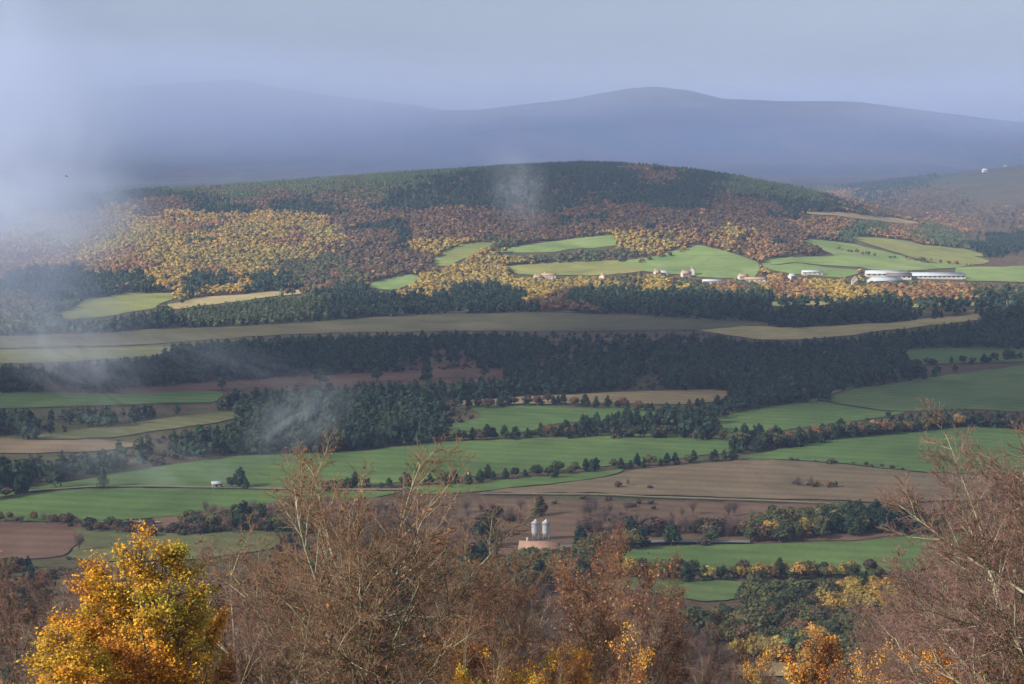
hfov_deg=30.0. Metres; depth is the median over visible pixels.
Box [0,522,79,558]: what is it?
ploughed field
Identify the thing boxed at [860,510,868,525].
pine tree
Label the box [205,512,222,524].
broadleaf tree
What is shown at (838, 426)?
broadleaf tree
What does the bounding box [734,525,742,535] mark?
shrub
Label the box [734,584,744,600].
pine tree
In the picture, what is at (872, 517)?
pine tree
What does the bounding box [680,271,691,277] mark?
farmhouse
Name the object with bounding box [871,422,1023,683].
bare tree
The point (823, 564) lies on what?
broadleaf tree
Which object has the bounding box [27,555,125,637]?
bare tree
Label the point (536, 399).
broadleaf tree
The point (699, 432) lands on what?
pine tree
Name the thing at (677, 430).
broadleaf tree
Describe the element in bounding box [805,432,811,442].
pine tree
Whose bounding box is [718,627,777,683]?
bare tree
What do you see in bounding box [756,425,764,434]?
pine tree
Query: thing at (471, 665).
orange tree
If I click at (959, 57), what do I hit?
sky
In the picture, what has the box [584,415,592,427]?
pine tree
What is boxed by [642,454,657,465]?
broadleaf tree
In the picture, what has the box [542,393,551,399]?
broadleaf tree
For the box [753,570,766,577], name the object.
broadleaf tree
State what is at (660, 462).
pine tree
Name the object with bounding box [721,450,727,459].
pine tree
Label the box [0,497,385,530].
rough slope
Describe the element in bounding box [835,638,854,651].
broadleaf tree
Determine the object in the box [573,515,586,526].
leafless tree
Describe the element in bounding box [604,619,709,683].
tree
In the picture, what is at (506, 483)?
grass strip
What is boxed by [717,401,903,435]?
green field
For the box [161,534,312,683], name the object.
bare tree
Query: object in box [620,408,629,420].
pine tree
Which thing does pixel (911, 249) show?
sunlit meadow
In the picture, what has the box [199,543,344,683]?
bare tree
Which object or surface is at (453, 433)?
broadleaf tree
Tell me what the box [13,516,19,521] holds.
broadleaf tree
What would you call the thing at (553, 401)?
pine tree
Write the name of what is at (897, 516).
pine tree
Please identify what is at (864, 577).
pine tree
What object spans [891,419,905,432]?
broadleaf tree
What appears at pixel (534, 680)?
golden tree
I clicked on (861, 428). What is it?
broadleaf tree
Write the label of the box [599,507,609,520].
leafless tree
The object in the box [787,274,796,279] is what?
farmhouse
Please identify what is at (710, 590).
meadow
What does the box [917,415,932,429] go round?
broadleaf tree
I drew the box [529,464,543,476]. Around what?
broadleaf tree
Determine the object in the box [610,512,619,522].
leafless tree
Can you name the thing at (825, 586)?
broadleaf tree
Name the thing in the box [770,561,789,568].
broadleaf tree
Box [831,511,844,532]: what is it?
pine tree
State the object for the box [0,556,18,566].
broadleaf tree
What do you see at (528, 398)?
broadleaf tree
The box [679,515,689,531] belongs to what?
leafless tree
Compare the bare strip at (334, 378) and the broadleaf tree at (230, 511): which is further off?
the bare strip at (334, 378)
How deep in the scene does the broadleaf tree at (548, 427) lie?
986.43 m
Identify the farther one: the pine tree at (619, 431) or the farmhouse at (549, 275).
the farmhouse at (549, 275)
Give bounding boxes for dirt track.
[28,485,419,490]
[477,311,599,312]
[490,493,829,502]
[810,385,853,401]
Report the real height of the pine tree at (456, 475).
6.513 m
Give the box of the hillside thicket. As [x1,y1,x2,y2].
[0,489,1016,683]
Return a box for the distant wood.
[0,164,1023,224]
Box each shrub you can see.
[35,571,49,577]
[37,578,51,584]
[59,568,72,576]
[80,516,97,526]
[120,520,135,527]
[145,518,155,526]
[147,528,157,535]
[165,522,182,532]
[189,520,208,529]
[194,524,207,533]
[207,524,220,531]
[261,523,270,531]
[490,505,503,515]
[581,517,598,530]
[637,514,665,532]
[689,517,705,532]
[700,517,727,534]
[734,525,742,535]
[912,359,921,364]
[928,358,937,364]
[1002,349,1018,357]
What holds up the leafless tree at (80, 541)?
on the rough meadow at (100, 540)
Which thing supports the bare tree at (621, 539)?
on the ground
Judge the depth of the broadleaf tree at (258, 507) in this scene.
790.12 m
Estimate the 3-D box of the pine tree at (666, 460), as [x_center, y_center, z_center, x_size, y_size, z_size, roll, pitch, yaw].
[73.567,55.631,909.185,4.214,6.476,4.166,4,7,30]
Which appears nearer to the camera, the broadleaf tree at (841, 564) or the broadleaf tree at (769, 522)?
the broadleaf tree at (841, 564)
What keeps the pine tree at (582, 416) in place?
on the ground
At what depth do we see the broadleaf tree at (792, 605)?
613.62 m
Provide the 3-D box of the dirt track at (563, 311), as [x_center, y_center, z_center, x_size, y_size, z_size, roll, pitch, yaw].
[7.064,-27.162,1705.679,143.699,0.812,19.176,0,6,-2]
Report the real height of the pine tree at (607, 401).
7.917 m
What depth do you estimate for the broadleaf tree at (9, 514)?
785.52 m
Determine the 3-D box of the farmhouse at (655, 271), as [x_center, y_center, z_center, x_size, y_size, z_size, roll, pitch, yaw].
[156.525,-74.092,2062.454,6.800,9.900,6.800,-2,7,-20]
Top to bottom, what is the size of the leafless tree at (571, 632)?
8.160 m
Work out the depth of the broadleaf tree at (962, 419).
1035.59 m
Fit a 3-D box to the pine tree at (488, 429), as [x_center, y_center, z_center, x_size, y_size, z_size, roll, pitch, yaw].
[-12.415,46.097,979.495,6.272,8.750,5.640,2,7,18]
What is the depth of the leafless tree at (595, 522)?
748.96 m
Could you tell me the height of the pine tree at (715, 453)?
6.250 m
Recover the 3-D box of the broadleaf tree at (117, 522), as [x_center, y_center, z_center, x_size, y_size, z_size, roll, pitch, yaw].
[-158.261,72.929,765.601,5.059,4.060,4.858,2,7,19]
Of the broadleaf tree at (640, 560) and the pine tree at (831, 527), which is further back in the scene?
the pine tree at (831, 527)
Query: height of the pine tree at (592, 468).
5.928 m
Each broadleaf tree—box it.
[0,511,4,519]
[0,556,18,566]
[5,512,13,516]
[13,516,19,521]
[29,511,37,518]
[48,514,57,521]
[61,512,74,521]
[93,522,103,530]
[103,516,115,527]
[111,519,123,527]
[177,509,192,523]
[188,513,205,523]
[201,512,217,524]
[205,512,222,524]
[223,509,235,521]
[226,476,237,484]
[252,523,259,529]
[254,503,267,511]
[377,482,385,487]
[436,470,453,480]
[447,428,465,438]
[460,430,468,439]
[473,429,486,439]
[483,397,495,405]
[509,467,518,476]
[511,397,518,404]
[522,395,533,404]
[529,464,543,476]
[530,430,537,435]
[533,396,540,404]
[541,423,554,436]
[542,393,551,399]
[544,467,552,474]
[548,429,557,435]
[549,460,564,471]
[563,427,576,433]
[569,461,580,469]
[570,397,579,405]
[608,427,615,432]
[609,458,616,467]
[614,481,621,486]
[618,397,629,407]
[620,557,641,576]
[626,426,636,434]
[633,400,644,409]
[635,557,649,569]
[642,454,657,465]
[653,425,662,434]
[655,559,673,574]
[658,425,670,433]
[668,556,686,574]
[672,425,681,436]
[683,454,694,463]
[688,559,700,571]
[700,565,716,576]
[714,567,725,579]
[718,429,727,439]
[719,619,731,628]
[726,431,749,442]
[727,566,737,577]
[735,559,750,576]
[737,565,746,577]
[739,588,750,598]
[743,613,768,631]
[745,566,752,574]
[750,562,771,574]
[751,515,768,526]
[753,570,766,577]
[755,636,775,659]
[756,432,774,442]
[761,519,777,536]
[763,598,780,610]
[764,643,790,662]
[768,566,780,577]
[770,432,784,448]
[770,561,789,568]
[770,580,786,591]
[771,522,782,528]
[779,578,801,586]
[782,602,798,613]
[785,431,794,436]
[785,567,796,576]
[789,562,810,578]
[790,521,802,537]
[797,517,815,536]
[797,560,810,573]
[797,604,815,611]
[803,560,818,574]
[808,425,821,434]
[809,603,831,611]
[810,523,818,536]
[816,561,827,567]
[817,566,829,577]
[817,582,837,592]
[820,427,828,436]
[821,424,830,438]
[822,580,841,591]
[824,480,832,486]
[826,423,841,431]
[826,563,837,574]
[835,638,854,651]
[838,560,861,572]
[840,424,850,436]
[843,563,860,575]
[854,423,869,435]
[861,421,878,434]
[863,558,878,569]
[866,568,879,574]
[869,419,880,433]
[874,424,881,434]
[877,566,885,578]
[879,419,894,433]
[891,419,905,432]
[904,421,913,431]
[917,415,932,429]
[919,418,928,430]
[936,413,951,426]
[951,413,966,426]
[953,409,970,425]
[958,356,966,361]
[982,412,993,422]
[989,352,998,358]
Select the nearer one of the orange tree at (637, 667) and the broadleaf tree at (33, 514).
the orange tree at (637, 667)
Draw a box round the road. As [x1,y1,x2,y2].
[560,539,749,546]
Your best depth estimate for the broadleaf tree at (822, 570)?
676.85 m
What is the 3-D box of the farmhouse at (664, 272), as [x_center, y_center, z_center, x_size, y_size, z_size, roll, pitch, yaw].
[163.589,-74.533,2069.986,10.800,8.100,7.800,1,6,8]
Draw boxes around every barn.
[864,270,906,276]
[867,276,903,282]
[886,272,911,279]
[911,272,965,278]
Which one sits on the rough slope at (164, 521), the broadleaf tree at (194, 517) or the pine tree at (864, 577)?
the broadleaf tree at (194, 517)
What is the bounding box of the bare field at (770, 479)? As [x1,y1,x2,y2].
[485,459,993,501]
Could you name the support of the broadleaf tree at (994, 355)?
on the ground
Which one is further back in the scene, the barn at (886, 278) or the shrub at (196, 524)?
the barn at (886, 278)
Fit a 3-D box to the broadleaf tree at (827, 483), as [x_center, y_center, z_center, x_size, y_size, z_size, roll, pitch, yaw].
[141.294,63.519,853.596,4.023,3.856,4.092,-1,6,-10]
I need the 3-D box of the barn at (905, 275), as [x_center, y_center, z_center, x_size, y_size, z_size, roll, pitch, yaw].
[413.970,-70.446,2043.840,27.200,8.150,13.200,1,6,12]
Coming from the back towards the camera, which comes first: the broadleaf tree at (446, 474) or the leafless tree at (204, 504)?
the broadleaf tree at (446, 474)
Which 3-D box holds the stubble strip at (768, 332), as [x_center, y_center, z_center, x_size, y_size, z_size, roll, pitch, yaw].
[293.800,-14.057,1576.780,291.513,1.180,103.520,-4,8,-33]
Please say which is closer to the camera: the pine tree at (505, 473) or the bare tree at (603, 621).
the bare tree at (603, 621)
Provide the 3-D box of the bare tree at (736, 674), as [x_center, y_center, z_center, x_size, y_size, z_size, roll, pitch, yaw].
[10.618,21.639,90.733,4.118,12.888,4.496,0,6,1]
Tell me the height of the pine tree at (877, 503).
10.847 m
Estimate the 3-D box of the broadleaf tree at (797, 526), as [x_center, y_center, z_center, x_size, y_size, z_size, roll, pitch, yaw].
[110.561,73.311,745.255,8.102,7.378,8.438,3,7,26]
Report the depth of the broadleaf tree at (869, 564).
682.14 m
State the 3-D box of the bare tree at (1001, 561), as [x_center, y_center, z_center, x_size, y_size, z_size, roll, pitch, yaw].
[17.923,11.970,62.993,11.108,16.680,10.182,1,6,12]
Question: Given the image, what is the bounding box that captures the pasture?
[821,365,1023,410]
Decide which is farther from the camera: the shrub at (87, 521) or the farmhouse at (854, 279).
the farmhouse at (854, 279)
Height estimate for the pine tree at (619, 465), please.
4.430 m
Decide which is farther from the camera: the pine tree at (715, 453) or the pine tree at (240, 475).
the pine tree at (715, 453)
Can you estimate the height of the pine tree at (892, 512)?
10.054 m
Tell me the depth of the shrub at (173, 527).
753.66 m
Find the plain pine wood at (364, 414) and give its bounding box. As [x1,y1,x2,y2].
[0,315,1023,495]
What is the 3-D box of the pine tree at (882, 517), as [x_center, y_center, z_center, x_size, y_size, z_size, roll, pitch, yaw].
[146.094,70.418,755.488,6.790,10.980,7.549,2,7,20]
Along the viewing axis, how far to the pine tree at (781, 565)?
677.47 m
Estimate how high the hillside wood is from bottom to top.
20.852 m
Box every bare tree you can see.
[0,550,82,683]
[0,595,65,683]
[13,559,142,673]
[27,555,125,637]
[27,570,203,679]
[135,534,276,676]
[145,606,304,683]
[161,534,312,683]
[189,424,546,683]
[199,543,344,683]
[232,582,351,683]
[234,546,352,683]
[365,529,549,683]
[368,600,511,683]
[382,533,593,683]
[416,547,561,683]
[527,542,640,683]
[541,517,662,681]
[548,620,625,683]
[563,575,711,683]
[585,549,723,683]
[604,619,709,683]
[616,557,690,682]
[644,599,740,683]
[655,636,725,683]
[710,662,772,683]
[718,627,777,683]
[819,396,1023,683]
[841,543,1016,683]
[843,583,952,683]
[846,606,901,683]
[847,502,1022,683]
[861,581,982,683]
[866,512,1023,683]
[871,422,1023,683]
[947,476,1023,683]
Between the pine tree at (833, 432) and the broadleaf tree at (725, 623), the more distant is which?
the pine tree at (833, 432)
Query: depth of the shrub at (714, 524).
747.76 m
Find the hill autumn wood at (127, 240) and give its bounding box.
[0,163,1023,261]
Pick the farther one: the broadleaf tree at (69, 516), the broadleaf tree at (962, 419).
the broadleaf tree at (962, 419)
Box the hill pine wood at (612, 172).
[44,160,1023,260]
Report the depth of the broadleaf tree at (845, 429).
998.53 m
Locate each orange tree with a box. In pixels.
[340,611,487,683]
[415,635,541,683]
[442,639,513,683]
[523,616,659,683]
[739,644,796,683]
[777,618,851,683]
[837,638,908,683]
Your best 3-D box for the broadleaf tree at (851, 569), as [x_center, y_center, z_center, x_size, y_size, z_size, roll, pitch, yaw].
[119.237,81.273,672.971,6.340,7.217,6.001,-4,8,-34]
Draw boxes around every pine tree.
[18,557,24,565]
[24,555,32,566]
[231,500,253,525]
[233,466,248,486]
[242,476,249,488]
[256,508,266,520]
[343,477,352,487]
[349,471,359,486]
[386,477,392,486]
[399,471,406,485]
[402,473,413,485]
[426,473,434,483]
[440,425,449,440]
[452,469,459,482]
[464,474,472,483]
[465,396,472,405]
[468,428,476,439]
[475,469,484,482]
[483,424,493,437]
[483,464,491,477]
[491,427,498,436]
[497,395,504,404]
[499,425,509,438]
[500,468,509,479]
[509,427,517,438]
[514,426,521,436]
[522,469,528,476]
[524,427,532,437]
[537,422,545,436]
[538,398,544,405]
[551,396,556,404]
[551,466,558,476]
[560,393,567,400]
[562,419,569,431]
[564,427,573,438]
[577,414,585,424]
[577,421,587,436]
[581,393,587,403]
[582,458,589,470]
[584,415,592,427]
[585,398,590,406]
[588,422,596,435]
[589,461,595,470]
[590,457,599,470]
[592,396,599,407]
[592,412,601,424]
[593,421,603,435]
[600,422,606,435]
[604,395,611,407]
[604,420,609,433]
[605,414,610,422]
[609,418,617,429]
[614,411,620,421]
[616,415,625,430]
[616,427,622,436]
[616,460,622,468]
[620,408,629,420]
[623,424,633,437]
[625,401,630,408]
[628,460,633,468]
[632,412,643,427]
[633,453,641,465]
[636,421,646,436]
[640,458,646,467]
[644,402,651,410]
[649,422,660,437]
[658,458,662,465]
[662,452,670,464]
[671,452,678,464]
[679,562,695,580]
[680,426,689,437]
[691,449,697,460]
[695,398,700,407]
[695,425,704,438]
[699,413,704,426]
[700,565,711,580]
[704,423,715,438]
[708,451,715,460]
[709,448,718,460]
[714,394,721,404]
[714,419,722,433]
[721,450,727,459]
[727,446,736,460]
[728,435,736,448]
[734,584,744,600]
[741,424,748,433]
[744,430,753,445]
[749,436,757,448]
[751,423,760,436]
[753,438,763,451]
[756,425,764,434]
[760,432,771,449]
[770,557,785,577]
[771,425,779,434]
[779,628,799,658]
[782,434,791,446]
[793,634,808,660]
[795,429,805,446]
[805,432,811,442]
[808,428,816,442]
[813,430,819,441]
[818,433,824,442]
[819,507,828,517]
[827,512,835,532]
[828,423,838,439]
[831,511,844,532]
[837,418,844,435]
[842,509,857,531]
[843,513,854,533]
[844,499,853,513]
[848,423,857,436]
[853,499,864,513]
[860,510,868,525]
[860,573,868,582]
[868,510,880,532]
[869,499,881,510]
[874,506,888,531]
[885,506,894,528]
[890,505,904,529]
[890,509,898,526]
[894,512,906,528]
[901,503,910,519]
[913,418,920,430]
[932,416,940,428]
[948,417,954,427]
[969,417,975,426]
[980,354,987,361]
[1005,414,1015,427]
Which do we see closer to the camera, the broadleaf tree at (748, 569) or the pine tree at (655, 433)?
the broadleaf tree at (748, 569)
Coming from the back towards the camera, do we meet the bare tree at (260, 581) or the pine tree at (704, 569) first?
the pine tree at (704, 569)
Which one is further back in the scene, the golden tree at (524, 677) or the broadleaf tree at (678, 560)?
the broadleaf tree at (678, 560)
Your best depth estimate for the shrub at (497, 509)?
783.71 m
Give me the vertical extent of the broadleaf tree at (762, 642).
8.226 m
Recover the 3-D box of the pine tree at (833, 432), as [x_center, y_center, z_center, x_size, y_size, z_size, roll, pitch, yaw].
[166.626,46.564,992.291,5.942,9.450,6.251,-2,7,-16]
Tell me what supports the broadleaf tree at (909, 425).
on the ground
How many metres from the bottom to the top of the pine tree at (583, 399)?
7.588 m
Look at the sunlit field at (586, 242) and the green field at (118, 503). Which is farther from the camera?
the sunlit field at (586, 242)
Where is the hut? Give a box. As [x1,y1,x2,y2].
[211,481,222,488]
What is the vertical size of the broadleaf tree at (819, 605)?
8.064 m
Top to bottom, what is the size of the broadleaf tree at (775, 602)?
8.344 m
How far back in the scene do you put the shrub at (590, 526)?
755.60 m
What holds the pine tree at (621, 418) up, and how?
on the ground
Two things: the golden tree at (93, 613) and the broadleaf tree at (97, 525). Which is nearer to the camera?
the golden tree at (93, 613)
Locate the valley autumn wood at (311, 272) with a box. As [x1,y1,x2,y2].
[0,256,1023,324]
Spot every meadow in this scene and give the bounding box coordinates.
[0,312,774,347]
[0,346,170,362]
[0,391,222,407]
[62,292,173,319]
[68,527,279,560]
[430,242,492,265]
[510,260,645,275]
[585,577,742,600]
[853,237,988,264]
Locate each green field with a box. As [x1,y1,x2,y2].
[0,434,729,496]
[0,488,398,520]
[447,405,654,434]
[597,531,969,573]
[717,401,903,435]
[742,427,1023,473]
[905,348,1023,364]
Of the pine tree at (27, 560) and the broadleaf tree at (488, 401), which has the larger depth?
the broadleaf tree at (488, 401)
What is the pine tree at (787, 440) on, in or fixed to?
on the ground
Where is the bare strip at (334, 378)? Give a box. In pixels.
[114,369,504,392]
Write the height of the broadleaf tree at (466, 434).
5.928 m
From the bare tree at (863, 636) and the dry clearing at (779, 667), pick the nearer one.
the bare tree at (863, 636)
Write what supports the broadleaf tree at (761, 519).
on the rough slope at (560, 516)
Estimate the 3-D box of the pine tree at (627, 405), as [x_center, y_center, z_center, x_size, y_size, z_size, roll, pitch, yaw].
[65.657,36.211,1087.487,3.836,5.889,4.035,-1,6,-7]
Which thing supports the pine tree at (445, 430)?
on the ground
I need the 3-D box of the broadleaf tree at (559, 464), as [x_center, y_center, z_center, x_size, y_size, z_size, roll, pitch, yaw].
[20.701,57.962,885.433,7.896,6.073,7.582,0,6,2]
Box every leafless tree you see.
[59,515,66,523]
[71,532,85,547]
[202,501,208,513]
[204,503,217,512]
[220,507,226,516]
[254,517,263,529]
[523,596,533,615]
[541,630,556,651]
[544,620,557,636]
[563,623,577,642]
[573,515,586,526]
[588,520,601,531]
[597,523,604,531]
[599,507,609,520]
[605,523,612,533]
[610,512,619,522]
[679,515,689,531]
[694,644,710,658]
[706,651,719,661]
[722,667,733,682]
[723,515,736,534]
[737,515,750,524]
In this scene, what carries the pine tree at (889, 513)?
on the rough slope at (560, 516)
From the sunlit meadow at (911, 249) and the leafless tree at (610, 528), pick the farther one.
the sunlit meadow at (911, 249)
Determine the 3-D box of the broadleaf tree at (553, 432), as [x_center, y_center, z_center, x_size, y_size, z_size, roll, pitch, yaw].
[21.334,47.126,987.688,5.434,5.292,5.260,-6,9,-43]
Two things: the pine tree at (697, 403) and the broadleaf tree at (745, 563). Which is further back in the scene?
the pine tree at (697, 403)
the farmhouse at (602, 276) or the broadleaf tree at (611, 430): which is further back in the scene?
the farmhouse at (602, 276)
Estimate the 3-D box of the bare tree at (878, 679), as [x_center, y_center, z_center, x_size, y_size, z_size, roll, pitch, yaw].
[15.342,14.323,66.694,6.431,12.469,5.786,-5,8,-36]
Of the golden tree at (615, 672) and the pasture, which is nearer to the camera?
the golden tree at (615, 672)
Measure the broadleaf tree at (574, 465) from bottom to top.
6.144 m
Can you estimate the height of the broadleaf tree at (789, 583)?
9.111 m
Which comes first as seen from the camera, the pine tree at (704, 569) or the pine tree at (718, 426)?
the pine tree at (704, 569)
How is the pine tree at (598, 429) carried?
on the green field at (523, 453)
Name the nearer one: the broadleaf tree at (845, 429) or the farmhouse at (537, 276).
the broadleaf tree at (845, 429)
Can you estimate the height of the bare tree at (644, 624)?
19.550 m
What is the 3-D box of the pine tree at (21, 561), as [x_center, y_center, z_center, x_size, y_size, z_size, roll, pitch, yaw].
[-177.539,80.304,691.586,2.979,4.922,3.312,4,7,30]
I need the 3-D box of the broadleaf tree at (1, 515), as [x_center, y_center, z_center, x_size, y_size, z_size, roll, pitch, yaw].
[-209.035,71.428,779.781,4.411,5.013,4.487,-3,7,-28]
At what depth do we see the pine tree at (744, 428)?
981.50 m
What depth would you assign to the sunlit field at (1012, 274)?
2119.11 m
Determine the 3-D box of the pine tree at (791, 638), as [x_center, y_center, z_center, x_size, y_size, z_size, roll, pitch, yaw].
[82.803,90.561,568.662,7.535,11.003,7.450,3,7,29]
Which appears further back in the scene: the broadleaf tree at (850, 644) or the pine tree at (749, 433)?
the pine tree at (749, 433)
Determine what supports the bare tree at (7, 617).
on the ground
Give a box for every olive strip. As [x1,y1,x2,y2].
[30,411,239,438]
[772,301,829,305]
[912,301,1010,306]
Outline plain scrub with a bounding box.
[0,321,1023,503]
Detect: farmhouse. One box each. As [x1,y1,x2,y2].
[518,537,559,549]
[533,274,542,278]
[542,272,556,278]
[599,273,607,278]
[653,269,660,274]
[660,270,667,275]
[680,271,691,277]
[689,266,694,274]
[737,274,748,279]
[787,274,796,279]
[851,276,857,284]
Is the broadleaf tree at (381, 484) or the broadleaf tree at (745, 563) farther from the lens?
the broadleaf tree at (381, 484)
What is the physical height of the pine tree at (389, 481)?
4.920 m
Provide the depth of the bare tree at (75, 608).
85.55 m
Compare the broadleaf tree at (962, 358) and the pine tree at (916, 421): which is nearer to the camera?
the pine tree at (916, 421)
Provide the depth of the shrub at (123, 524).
762.56 m
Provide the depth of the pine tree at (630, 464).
897.64 m
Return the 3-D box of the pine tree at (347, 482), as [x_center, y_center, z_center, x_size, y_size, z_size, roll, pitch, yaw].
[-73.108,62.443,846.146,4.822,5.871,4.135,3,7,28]
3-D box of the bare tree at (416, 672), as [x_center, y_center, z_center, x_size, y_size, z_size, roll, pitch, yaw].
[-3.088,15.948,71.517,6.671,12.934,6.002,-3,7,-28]
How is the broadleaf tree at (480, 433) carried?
on the ground
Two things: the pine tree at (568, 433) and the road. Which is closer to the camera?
the road
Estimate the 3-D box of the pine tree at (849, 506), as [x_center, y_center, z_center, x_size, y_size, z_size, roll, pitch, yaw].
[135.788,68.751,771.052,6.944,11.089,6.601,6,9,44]
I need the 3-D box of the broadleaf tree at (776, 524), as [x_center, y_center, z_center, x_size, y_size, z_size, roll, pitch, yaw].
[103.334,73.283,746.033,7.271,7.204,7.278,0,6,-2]
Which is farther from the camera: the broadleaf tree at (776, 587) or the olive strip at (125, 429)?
the olive strip at (125, 429)
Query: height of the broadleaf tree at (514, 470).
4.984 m
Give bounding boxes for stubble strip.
[0,438,137,452]
[168,290,300,308]
[461,389,727,404]
[699,314,979,339]
[803,212,917,223]
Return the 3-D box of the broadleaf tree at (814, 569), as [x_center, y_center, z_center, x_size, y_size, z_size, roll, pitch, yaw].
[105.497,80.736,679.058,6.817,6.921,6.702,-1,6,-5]
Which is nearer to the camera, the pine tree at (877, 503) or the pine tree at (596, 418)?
the pine tree at (877, 503)
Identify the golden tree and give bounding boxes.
[0,618,138,683]
[27,572,142,683]
[49,518,229,683]
[161,580,246,683]
[449,628,518,683]
[492,606,629,683]
[527,640,582,683]
[537,639,599,683]
[586,643,650,683]
[894,594,1023,683]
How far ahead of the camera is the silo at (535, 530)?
740.01 m
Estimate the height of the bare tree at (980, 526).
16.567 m
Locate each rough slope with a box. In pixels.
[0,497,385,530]
[91,361,571,392]
[392,497,996,557]
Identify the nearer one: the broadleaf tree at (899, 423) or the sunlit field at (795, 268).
the broadleaf tree at (899, 423)
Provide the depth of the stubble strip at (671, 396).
1142.79 m
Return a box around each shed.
[702,279,721,283]
[744,277,767,281]
[801,270,822,274]
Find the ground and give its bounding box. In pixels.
[0,79,1023,683]
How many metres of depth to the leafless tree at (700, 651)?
566.42 m
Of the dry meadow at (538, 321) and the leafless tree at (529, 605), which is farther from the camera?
the dry meadow at (538, 321)
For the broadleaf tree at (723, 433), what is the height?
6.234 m
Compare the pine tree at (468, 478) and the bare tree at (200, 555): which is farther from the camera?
the pine tree at (468, 478)
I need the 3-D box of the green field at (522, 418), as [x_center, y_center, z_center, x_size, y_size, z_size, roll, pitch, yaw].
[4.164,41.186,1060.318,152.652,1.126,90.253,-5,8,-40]
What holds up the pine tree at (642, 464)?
on the ground
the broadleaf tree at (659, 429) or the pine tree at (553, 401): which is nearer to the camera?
the broadleaf tree at (659, 429)
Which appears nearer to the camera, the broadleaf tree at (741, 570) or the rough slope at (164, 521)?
the broadleaf tree at (741, 570)
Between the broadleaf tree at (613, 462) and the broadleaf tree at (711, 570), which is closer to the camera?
the broadleaf tree at (711, 570)
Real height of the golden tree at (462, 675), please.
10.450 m
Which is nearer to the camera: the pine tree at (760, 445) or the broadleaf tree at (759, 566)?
the broadleaf tree at (759, 566)
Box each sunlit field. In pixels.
[369,274,418,289]
[498,235,615,251]
[621,245,759,277]
[762,239,971,270]
[763,263,857,276]
[955,266,1023,281]
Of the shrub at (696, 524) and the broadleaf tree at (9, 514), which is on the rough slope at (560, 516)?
the shrub at (696, 524)
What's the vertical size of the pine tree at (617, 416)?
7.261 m
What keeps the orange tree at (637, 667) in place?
on the ground
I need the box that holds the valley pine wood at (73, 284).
[0,256,1023,329]
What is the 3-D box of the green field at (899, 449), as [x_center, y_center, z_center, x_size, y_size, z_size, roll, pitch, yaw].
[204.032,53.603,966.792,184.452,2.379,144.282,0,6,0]
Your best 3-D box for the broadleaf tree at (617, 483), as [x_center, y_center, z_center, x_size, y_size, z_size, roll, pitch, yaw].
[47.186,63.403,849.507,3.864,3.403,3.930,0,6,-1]
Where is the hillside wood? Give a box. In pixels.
[0,493,1023,683]
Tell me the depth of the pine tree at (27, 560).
692.63 m
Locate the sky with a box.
[0,0,1023,121]
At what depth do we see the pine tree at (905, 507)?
764.84 m
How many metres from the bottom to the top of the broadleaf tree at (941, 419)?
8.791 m
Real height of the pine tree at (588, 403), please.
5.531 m
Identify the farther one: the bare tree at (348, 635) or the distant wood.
the distant wood
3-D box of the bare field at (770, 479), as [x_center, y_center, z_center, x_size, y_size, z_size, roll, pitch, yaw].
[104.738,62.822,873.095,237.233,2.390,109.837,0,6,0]
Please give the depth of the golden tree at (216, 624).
68.02 m
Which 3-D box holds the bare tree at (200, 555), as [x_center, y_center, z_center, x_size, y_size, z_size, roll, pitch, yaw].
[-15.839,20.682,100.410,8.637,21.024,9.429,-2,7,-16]
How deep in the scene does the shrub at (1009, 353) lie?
1350.41 m
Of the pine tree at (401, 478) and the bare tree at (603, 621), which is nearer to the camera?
the bare tree at (603, 621)
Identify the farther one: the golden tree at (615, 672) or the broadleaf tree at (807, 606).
the broadleaf tree at (807, 606)
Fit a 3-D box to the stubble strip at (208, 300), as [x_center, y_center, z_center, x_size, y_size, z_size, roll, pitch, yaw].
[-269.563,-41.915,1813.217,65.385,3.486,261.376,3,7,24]
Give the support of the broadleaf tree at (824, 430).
on the ground
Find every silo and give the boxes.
[531,519,539,536]
[542,519,549,539]
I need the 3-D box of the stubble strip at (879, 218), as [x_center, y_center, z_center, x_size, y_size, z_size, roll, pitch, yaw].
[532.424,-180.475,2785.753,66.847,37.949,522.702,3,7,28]
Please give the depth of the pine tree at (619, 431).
988.24 m
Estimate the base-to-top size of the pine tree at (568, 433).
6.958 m
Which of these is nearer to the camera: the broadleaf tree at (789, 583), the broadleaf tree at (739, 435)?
the broadleaf tree at (789, 583)
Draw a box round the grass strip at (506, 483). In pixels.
[404,469,622,493]
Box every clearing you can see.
[736,660,805,675]
[924,245,984,255]
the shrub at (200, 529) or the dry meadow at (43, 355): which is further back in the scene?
the dry meadow at (43, 355)
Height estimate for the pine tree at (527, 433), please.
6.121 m
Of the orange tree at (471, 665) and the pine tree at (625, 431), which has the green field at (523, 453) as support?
the pine tree at (625, 431)
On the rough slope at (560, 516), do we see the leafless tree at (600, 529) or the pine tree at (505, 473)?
the leafless tree at (600, 529)

